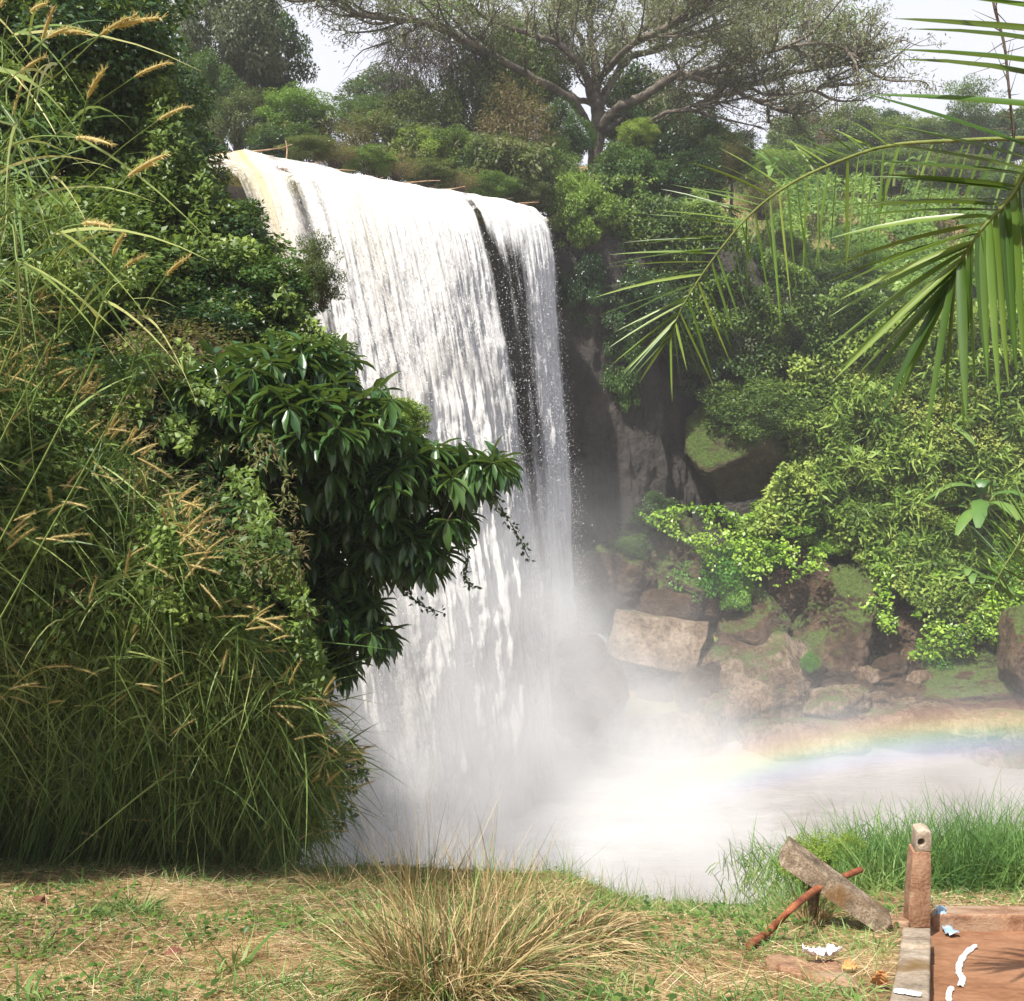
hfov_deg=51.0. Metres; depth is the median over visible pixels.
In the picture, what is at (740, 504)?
boulder
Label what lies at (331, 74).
sky
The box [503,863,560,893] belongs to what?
tuft
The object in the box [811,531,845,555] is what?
creeper
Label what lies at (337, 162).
shrub
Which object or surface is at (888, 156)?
shrub
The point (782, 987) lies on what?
grass tussock
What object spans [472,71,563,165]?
shrub
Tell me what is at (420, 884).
grass tussock
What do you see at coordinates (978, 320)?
shrub
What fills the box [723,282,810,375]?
shrub
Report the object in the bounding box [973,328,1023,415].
shrub
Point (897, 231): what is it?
slope weeds
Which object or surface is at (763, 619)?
boulder
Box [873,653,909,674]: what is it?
stone
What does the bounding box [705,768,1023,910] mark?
lush grass
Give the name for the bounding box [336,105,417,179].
shrub
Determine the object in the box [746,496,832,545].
shrub
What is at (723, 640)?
boulder
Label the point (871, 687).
stone
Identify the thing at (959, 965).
paint mark
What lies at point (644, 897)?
tuft
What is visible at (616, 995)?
leafy weeds
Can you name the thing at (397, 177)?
shrub
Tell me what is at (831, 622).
boulder
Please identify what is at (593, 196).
creeper
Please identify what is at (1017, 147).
broadleaf tree
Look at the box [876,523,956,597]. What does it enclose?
shrub
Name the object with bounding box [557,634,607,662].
boulder
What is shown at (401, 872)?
tuft
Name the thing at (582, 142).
shrub
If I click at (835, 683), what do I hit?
stone
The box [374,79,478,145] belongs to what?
shrub
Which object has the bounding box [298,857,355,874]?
tuft
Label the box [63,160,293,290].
shrub
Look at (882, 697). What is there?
stone
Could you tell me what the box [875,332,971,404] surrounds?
shrub
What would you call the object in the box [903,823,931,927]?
concrete post
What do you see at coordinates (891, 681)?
boulder
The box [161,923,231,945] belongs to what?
grass tussock
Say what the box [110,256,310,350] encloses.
shrub
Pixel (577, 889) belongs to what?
tuft
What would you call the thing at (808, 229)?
hillside grass
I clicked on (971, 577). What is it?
banana plant
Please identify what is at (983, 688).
boulder
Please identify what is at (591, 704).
boulder
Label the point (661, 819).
water
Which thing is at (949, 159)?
shrub
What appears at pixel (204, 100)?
broadleaf tree
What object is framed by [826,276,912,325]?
shrub
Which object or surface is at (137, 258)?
foxtail stalk
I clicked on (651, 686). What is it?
boulder
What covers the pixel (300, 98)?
shrub
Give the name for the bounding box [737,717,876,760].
boulder
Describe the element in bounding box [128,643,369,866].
shrub
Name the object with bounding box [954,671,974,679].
stone
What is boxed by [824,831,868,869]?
shrub
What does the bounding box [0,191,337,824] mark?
grass creeper
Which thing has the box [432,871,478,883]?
tuft
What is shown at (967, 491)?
bush
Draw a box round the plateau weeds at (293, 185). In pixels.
[207,162,552,724]
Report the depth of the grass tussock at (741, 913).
6.31 m
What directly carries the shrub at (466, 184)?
on the ground at (632, 708)
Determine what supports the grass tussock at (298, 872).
on the ground at (632, 708)
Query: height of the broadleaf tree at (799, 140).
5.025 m
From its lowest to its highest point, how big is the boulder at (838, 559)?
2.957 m
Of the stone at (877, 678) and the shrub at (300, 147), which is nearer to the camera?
the shrub at (300, 147)
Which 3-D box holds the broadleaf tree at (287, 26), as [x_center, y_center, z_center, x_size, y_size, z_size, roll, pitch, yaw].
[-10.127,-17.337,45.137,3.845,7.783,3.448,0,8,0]
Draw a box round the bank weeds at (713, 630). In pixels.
[549,230,1018,679]
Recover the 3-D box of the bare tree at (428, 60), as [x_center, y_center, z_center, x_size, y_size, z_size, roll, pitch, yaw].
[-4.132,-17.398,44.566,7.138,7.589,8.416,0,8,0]
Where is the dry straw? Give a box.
[0,836,1023,1000]
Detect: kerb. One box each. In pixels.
[890,913,909,926]
[932,905,1023,931]
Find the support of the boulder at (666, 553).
on the ground at (632, 708)
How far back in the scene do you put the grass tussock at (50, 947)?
5.12 m
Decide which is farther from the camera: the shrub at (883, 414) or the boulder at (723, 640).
the shrub at (883, 414)
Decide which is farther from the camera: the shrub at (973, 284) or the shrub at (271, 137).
the shrub at (973, 284)
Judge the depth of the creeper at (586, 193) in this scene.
41.13 m
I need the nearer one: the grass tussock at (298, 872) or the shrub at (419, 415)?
the grass tussock at (298, 872)
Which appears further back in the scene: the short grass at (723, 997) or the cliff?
the cliff
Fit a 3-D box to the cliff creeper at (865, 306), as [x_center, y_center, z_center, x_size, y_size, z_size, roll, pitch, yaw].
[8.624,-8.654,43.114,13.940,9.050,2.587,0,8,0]
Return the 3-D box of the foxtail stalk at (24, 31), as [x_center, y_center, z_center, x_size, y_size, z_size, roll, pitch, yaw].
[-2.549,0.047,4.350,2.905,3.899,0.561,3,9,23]
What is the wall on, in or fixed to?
on the ground at (632, 708)
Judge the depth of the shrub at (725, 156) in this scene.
50.00 m
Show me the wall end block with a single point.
(915, 938)
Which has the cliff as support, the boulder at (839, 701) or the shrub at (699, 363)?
the shrub at (699, 363)
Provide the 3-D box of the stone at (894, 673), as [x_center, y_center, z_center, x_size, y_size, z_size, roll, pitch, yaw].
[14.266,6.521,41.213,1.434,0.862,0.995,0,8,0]
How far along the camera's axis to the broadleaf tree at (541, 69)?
46.91 m
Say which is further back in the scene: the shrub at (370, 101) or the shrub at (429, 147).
the shrub at (370, 101)
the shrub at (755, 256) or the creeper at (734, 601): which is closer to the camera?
the creeper at (734, 601)
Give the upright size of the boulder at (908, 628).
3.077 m
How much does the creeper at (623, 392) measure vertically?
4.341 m
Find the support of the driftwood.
on the ground at (632, 708)
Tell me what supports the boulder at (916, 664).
on the ground at (632, 708)
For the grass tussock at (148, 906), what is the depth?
6.35 m
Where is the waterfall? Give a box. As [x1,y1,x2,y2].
[203,149,593,867]
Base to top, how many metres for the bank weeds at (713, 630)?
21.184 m
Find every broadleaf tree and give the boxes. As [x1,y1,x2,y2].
[0,0,206,165]
[119,0,218,140]
[162,0,290,149]
[177,45,255,152]
[239,5,320,122]
[331,60,429,120]
[428,30,526,155]
[480,9,572,141]
[595,87,723,196]
[600,58,696,141]
[682,104,741,189]
[711,122,762,227]
[761,115,821,159]
[803,111,851,156]
[808,99,888,154]
[847,106,909,153]
[871,111,942,158]
[912,112,980,158]
[941,72,1008,155]
[958,108,1023,166]
[998,106,1023,161]
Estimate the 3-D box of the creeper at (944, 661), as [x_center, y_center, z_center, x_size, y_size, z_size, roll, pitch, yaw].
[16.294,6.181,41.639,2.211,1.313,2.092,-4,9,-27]
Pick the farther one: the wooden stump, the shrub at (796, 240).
the shrub at (796, 240)
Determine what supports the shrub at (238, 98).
on the ground at (632, 708)
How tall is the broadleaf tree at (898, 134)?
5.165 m
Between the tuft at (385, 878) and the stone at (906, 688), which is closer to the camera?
the tuft at (385, 878)
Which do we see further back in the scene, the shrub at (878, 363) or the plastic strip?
the shrub at (878, 363)
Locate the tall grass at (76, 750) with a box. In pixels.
[0,0,410,882]
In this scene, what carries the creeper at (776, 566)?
attached to the cliff
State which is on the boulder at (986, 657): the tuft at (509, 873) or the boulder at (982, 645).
the boulder at (982, 645)
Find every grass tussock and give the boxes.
[0,909,92,962]
[0,959,84,1000]
[40,886,120,917]
[78,955,175,991]
[100,878,178,915]
[160,860,207,883]
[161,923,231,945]
[199,917,297,978]
[234,961,320,996]
[260,790,649,1000]
[265,865,323,877]
[276,852,401,890]
[276,888,437,949]
[324,754,504,910]
[333,857,689,1000]
[418,797,582,907]
[440,871,712,977]
[554,953,645,993]
[591,962,664,1000]
[618,892,698,917]
[641,927,719,959]
[690,889,779,923]
[735,970,824,997]
[772,872,848,926]
[827,923,900,951]
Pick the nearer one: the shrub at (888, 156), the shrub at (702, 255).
the shrub at (702, 255)
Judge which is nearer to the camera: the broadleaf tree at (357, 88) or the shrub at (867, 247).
the shrub at (867, 247)
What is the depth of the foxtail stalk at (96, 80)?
3.65 m
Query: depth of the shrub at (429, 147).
39.24 m
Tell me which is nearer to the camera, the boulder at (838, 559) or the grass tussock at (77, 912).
the grass tussock at (77, 912)
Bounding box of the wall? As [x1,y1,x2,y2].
[890,949,929,1000]
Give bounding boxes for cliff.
[222,184,784,793]
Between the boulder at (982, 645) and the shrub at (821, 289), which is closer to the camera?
the boulder at (982, 645)
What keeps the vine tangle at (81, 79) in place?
on the ground at (632, 708)
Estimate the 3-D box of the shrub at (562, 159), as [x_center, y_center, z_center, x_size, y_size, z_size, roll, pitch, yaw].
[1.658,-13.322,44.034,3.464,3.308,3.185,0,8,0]
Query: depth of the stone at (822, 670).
41.04 m
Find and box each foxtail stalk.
[0,0,94,151]
[0,0,199,102]
[0,5,115,210]
[0,10,137,225]
[0,12,168,208]
[0,20,111,242]
[0,58,198,293]
[0,65,152,360]
[0,103,194,374]
[0,133,113,250]
[0,150,170,363]
[0,161,159,349]
[0,217,204,505]
[0,228,180,541]
[0,253,155,442]
[0,253,197,618]
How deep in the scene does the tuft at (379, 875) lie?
7.96 m
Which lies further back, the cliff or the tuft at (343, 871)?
the cliff
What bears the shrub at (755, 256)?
on the ground at (632, 708)
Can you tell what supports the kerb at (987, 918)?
on the ground at (632, 708)
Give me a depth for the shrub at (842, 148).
75.80 m
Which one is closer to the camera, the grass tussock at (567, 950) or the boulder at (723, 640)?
the grass tussock at (567, 950)
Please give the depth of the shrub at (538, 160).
41.08 m
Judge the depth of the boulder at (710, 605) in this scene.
42.66 m
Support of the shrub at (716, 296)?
on the cliff
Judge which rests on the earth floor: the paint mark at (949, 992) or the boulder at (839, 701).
the paint mark at (949, 992)
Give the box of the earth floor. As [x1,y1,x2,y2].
[930,931,1023,1000]
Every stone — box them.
[808,656,829,677]
[827,682,842,685]
[829,655,851,676]
[851,664,877,679]
[851,683,877,692]
[869,662,900,676]
[869,665,890,683]
[870,691,895,703]
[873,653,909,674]
[876,687,904,698]
[894,680,922,696]
[906,670,933,683]
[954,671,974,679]
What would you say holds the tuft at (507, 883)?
on the ground at (632, 708)
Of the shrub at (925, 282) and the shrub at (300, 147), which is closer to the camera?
the shrub at (300, 147)
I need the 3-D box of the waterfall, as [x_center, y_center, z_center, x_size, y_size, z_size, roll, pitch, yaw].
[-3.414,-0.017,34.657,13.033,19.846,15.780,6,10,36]
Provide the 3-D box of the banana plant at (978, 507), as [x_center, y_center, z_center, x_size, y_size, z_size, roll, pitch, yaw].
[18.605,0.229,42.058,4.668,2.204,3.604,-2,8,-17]
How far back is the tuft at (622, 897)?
7.67 m
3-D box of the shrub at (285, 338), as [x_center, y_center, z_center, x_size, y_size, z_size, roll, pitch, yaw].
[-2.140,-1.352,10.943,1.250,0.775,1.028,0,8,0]
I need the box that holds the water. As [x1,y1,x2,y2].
[297,740,1023,905]
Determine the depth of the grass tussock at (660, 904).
6.78 m
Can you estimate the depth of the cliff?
42.77 m
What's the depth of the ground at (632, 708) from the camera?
5.86 m
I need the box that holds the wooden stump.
[807,885,819,919]
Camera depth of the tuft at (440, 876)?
8.17 m
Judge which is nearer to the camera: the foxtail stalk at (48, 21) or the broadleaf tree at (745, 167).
the foxtail stalk at (48, 21)
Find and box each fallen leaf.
[26,894,50,903]
[165,944,181,954]
[842,958,857,969]
[869,970,890,987]
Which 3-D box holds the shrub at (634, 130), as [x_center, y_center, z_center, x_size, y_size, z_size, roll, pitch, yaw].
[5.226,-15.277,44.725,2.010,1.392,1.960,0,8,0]
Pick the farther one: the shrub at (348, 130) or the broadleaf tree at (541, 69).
the broadleaf tree at (541, 69)
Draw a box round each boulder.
[549,653,629,748]
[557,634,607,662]
[573,544,657,622]
[606,710,725,759]
[607,609,708,675]
[628,672,675,702]
[635,588,703,621]
[648,511,721,618]
[657,572,766,626]
[668,661,721,710]
[683,362,803,500]
[694,631,821,742]
[714,634,746,647]
[716,493,766,534]
[716,592,790,644]
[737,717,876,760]
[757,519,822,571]
[766,568,809,621]
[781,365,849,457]
[787,549,836,581]
[788,562,899,677]
[801,684,872,718]
[819,683,914,719]
[820,670,875,684]
[831,536,899,591]
[856,699,1006,746]
[873,603,940,655]
[877,674,906,685]
[886,646,924,674]
[915,656,1023,709]
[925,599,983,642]
[927,708,1023,768]
[944,645,996,668]
[949,629,993,648]
[996,605,1023,698]
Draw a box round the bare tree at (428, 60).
[333,0,497,129]
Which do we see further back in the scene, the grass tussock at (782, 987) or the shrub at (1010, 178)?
the shrub at (1010, 178)
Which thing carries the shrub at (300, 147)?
on the ground at (632, 708)
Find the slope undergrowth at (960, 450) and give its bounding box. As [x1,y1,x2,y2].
[737,298,1023,642]
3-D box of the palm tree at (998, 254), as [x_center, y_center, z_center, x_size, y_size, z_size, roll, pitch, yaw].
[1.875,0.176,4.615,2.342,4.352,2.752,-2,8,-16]
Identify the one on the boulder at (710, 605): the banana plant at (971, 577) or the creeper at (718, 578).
the creeper at (718, 578)
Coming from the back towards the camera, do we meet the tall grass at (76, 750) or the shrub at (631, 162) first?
the shrub at (631, 162)
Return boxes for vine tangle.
[0,0,337,446]
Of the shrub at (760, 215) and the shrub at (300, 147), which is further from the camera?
the shrub at (760, 215)
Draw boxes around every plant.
[745,149,769,178]
[757,157,779,185]
[799,651,821,673]
[883,160,920,185]
[906,155,945,174]
[913,407,978,448]
[923,479,1023,534]
[933,566,1014,595]
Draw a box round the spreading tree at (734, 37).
[234,0,952,182]
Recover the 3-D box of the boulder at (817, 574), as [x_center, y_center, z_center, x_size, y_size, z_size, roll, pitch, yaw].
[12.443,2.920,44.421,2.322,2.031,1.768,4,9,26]
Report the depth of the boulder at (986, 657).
40.98 m
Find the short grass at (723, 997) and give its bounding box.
[0,832,1023,1000]
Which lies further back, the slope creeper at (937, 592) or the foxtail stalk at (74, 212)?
the slope creeper at (937, 592)
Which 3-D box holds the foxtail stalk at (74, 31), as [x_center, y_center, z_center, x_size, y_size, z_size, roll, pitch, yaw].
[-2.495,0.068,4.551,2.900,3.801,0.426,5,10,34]
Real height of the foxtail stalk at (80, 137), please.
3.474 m
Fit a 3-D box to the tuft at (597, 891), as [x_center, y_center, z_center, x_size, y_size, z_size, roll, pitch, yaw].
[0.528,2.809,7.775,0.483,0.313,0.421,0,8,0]
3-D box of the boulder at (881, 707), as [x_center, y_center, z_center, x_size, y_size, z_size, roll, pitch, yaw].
[13.381,7.847,40.803,4.152,2.210,2.585,0,8,0]
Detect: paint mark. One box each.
[894,988,921,995]
[945,986,953,1000]
[955,944,976,986]
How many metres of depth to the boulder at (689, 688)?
40.06 m
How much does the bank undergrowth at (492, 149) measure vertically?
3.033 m
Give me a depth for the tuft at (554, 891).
7.52 m
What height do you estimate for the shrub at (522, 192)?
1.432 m
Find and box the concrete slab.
[763,954,857,990]
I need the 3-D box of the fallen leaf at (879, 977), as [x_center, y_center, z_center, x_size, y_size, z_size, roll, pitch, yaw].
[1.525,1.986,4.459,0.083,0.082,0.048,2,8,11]
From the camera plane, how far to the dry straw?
5.38 m
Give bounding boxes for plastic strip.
[936,905,959,935]
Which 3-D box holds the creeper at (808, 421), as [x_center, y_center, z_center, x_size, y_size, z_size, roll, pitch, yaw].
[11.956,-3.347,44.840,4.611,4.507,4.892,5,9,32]
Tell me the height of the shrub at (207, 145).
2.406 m
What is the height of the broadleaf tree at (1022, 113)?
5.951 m
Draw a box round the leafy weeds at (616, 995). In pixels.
[0,861,1023,1000]
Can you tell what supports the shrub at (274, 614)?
on the ground at (632, 708)
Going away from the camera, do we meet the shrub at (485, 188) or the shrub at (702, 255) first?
the shrub at (485, 188)
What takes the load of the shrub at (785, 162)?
on the ground at (632, 708)
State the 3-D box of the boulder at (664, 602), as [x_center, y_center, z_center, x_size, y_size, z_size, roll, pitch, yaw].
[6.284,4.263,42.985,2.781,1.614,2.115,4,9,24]
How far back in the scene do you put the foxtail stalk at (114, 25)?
3.17 m
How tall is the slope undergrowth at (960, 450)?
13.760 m
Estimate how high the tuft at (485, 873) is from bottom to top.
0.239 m
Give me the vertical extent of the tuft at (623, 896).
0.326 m
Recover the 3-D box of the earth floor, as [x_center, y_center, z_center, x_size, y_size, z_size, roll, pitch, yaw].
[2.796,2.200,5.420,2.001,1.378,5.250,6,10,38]
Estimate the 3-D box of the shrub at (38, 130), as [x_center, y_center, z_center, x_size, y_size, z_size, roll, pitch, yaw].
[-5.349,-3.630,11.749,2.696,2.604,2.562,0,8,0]
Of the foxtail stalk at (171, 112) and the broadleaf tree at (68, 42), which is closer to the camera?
the foxtail stalk at (171, 112)
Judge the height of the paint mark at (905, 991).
0.037 m
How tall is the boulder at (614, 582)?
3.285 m
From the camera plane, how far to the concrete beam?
5.91 m
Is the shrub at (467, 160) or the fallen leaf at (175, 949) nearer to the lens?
the fallen leaf at (175, 949)
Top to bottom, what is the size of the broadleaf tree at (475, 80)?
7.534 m
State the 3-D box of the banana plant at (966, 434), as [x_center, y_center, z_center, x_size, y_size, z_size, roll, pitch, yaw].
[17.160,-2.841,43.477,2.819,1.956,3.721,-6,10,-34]
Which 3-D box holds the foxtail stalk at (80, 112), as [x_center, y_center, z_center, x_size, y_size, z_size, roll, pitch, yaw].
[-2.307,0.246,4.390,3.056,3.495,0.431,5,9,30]
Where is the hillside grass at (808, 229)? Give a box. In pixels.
[733,160,1023,495]
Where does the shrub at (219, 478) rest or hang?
on the ground at (632, 708)
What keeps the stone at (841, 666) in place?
on the boulder at (831, 622)
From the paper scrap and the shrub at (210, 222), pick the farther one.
the shrub at (210, 222)
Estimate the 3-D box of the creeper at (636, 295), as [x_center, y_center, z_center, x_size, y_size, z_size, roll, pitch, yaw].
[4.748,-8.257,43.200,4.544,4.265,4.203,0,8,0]
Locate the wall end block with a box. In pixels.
[900,927,930,955]
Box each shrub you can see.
[0,49,144,212]
[0,170,216,355]
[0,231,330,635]
[1,309,205,508]
[50,439,272,678]
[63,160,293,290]
[84,307,251,410]
[109,82,234,201]
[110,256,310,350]
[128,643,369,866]
[151,407,257,529]
[163,196,281,259]
[186,241,333,341]
[200,85,275,154]
[226,551,347,707]
[242,122,335,161]
[247,80,344,138]
[259,330,361,385]
[274,132,342,162]
[295,229,347,309]
[304,107,388,173]
[310,137,361,168]
[329,93,415,142]
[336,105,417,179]
[338,143,399,177]
[368,151,424,181]
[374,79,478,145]
[389,126,463,188]
[392,394,433,436]
[398,157,465,189]
[429,123,506,193]
[435,166,484,192]
[461,169,522,197]
[464,129,548,204]
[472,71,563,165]
[492,173,550,204]
[519,157,568,212]
[530,131,586,217]
[536,95,598,166]
[583,138,676,215]
[597,183,661,244]
[614,116,660,149]
[619,146,743,228]
[619,202,708,269]
[628,490,678,539]
[638,264,727,358]
[667,303,744,396]
[687,232,770,284]
[688,131,751,180]
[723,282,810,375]
[734,179,790,219]
[736,144,809,192]
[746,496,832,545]
[754,229,810,263]
[755,254,812,324]
[768,267,889,349]
[777,329,851,382]
[777,829,869,890]
[783,140,882,184]
[785,436,871,503]
[808,478,907,542]
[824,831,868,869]
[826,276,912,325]
[832,241,890,271]
[834,146,935,188]
[849,414,964,487]
[850,383,901,440]
[851,337,914,392]
[874,464,971,547]
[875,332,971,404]
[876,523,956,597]
[895,382,983,448]
[902,278,955,310]
[908,149,1004,196]
[935,298,1018,352]
[935,494,1012,552]
[944,266,976,301]
[964,161,1023,212]
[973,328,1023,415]
[982,393,1023,481]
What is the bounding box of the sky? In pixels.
[162,0,1023,217]
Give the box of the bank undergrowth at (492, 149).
[225,111,555,187]
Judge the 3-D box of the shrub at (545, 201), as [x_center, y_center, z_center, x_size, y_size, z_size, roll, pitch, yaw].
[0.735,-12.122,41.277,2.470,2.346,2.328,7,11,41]
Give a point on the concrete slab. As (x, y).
(789, 966)
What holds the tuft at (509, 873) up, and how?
on the ground at (632, 708)
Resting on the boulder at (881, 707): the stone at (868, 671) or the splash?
the stone at (868, 671)
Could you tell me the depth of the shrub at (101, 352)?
9.67 m
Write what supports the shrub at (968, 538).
on the ground at (632, 708)
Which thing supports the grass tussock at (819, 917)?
on the ground at (632, 708)
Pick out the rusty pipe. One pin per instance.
(795, 905)
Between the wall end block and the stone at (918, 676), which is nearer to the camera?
the wall end block
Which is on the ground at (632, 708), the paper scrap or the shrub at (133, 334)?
the shrub at (133, 334)
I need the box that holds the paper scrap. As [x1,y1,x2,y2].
[802,943,841,957]
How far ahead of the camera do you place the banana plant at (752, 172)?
60.04 m
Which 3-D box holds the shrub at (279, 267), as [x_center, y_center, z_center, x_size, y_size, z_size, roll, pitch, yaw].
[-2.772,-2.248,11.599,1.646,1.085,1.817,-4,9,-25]
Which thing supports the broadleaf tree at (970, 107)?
on the ground at (632, 708)
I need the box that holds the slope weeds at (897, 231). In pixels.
[722,154,1023,340]
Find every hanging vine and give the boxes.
[392,576,445,618]
[458,506,482,590]
[490,477,535,561]
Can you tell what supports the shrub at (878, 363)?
on the ground at (632, 708)
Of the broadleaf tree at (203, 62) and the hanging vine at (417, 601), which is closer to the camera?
the hanging vine at (417, 601)
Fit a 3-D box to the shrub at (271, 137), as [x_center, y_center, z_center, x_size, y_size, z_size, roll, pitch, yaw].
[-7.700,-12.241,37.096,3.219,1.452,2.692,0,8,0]
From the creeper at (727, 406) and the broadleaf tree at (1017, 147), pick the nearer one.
the creeper at (727, 406)
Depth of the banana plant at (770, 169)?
63.65 m
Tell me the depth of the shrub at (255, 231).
11.82 m
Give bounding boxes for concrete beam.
[779,836,891,932]
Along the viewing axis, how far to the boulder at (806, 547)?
44.11 m
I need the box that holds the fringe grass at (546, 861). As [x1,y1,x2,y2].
[235,829,940,911]
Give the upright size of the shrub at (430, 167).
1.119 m
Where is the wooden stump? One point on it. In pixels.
(812, 901)
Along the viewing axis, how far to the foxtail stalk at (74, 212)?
4.12 m
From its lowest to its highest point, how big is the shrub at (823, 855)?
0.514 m
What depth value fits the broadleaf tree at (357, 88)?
62.23 m
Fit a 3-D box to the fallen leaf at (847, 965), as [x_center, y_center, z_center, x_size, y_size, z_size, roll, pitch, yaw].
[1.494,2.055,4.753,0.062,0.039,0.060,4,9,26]
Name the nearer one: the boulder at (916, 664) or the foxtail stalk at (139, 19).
the foxtail stalk at (139, 19)
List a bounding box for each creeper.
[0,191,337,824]
[189,163,233,201]
[539,170,627,251]
[556,246,608,330]
[557,170,893,393]
[585,174,611,221]
[599,312,647,414]
[600,241,683,342]
[604,529,652,560]
[639,501,1023,661]
[666,546,750,603]
[695,370,820,441]
[711,535,791,576]
[717,577,755,612]
[735,295,1023,632]
[762,369,850,463]
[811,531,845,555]
[901,643,967,669]
[970,535,1023,650]
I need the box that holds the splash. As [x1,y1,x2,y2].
[580,632,608,646]
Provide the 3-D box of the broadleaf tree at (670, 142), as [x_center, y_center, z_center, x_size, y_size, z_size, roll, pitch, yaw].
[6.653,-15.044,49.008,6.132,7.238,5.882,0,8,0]
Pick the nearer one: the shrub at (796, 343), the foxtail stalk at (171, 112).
the foxtail stalk at (171, 112)
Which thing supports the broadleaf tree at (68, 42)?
on the ground at (632, 708)
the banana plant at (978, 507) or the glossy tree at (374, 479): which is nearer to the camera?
the glossy tree at (374, 479)
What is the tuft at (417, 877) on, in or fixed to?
on the ground at (632, 708)
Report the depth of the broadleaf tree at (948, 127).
79.62 m
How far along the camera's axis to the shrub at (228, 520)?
9.83 m
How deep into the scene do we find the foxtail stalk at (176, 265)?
4.09 m
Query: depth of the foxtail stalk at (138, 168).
3.45 m
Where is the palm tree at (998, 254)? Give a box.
[594,0,1023,618]
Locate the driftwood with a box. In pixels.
[211,140,538,213]
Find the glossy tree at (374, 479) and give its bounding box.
[163,328,524,865]
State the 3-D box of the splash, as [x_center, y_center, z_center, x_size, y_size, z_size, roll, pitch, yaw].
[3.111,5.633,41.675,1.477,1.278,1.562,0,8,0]
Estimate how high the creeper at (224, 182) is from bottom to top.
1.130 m
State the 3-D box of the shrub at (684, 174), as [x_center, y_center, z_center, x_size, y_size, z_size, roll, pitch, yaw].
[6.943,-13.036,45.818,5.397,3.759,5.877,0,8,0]
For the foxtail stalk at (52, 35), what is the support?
on the ground at (632, 708)
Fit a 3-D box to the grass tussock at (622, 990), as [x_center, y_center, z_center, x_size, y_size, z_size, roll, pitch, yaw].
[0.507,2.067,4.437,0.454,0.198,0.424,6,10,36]
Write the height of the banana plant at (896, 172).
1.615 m
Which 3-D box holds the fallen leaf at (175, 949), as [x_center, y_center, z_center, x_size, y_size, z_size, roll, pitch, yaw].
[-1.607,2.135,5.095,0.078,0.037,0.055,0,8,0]
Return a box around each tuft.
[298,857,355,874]
[324,855,386,881]
[356,861,405,885]
[358,862,393,880]
[383,857,420,879]
[396,865,446,883]
[412,868,451,880]
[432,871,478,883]
[433,867,498,890]
[455,864,507,880]
[478,870,521,885]
[480,860,537,882]
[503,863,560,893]
[522,882,577,898]
[542,869,595,894]
[561,878,610,898]
[574,877,621,903]
[592,885,643,905]
[593,880,652,905]
[624,882,672,906]
[670,886,724,911]
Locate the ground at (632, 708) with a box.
[0,166,1023,1000]
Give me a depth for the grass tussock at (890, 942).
5.44 m
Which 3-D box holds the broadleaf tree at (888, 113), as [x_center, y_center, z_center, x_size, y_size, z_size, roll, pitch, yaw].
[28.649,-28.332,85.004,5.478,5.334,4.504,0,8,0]
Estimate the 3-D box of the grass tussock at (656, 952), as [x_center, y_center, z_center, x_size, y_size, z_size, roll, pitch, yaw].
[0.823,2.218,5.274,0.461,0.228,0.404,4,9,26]
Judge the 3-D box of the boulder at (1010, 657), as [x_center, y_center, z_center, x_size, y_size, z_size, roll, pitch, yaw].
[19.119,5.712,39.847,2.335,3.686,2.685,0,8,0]
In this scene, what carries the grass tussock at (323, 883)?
on the ground at (632, 708)
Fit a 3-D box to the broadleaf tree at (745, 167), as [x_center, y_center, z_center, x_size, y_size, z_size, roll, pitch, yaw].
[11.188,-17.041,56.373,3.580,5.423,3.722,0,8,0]
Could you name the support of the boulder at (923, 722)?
on the ground at (632, 708)
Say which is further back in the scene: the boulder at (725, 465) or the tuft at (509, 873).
the boulder at (725, 465)
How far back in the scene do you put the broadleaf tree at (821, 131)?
81.98 m
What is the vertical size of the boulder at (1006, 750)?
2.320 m
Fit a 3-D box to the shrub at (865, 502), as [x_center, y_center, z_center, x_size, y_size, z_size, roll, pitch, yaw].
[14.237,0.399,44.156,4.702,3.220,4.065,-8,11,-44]
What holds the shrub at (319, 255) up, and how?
on the ground at (632, 708)
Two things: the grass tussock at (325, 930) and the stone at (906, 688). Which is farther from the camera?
the stone at (906, 688)
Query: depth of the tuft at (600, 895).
7.61 m
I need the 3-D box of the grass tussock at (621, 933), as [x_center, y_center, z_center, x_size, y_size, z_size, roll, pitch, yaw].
[0.231,2.396,5.479,1.743,1.025,1.784,-3,9,-20]
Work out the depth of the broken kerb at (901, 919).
6.06 m
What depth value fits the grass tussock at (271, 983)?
4.53 m
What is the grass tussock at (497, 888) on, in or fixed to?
on the ground at (632, 708)
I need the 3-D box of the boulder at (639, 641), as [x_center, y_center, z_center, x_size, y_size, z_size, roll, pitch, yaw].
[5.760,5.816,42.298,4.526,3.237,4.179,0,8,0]
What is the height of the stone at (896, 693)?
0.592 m
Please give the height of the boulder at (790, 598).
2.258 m
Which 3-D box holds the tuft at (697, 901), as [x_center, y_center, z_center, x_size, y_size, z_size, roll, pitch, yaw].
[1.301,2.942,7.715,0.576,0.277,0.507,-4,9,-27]
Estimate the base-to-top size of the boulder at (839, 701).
1.741 m
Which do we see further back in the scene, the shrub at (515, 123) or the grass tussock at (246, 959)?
the shrub at (515, 123)
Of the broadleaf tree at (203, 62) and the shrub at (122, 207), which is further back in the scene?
the broadleaf tree at (203, 62)
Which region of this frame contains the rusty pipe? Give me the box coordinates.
[745,867,862,949]
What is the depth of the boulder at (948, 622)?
41.66 m

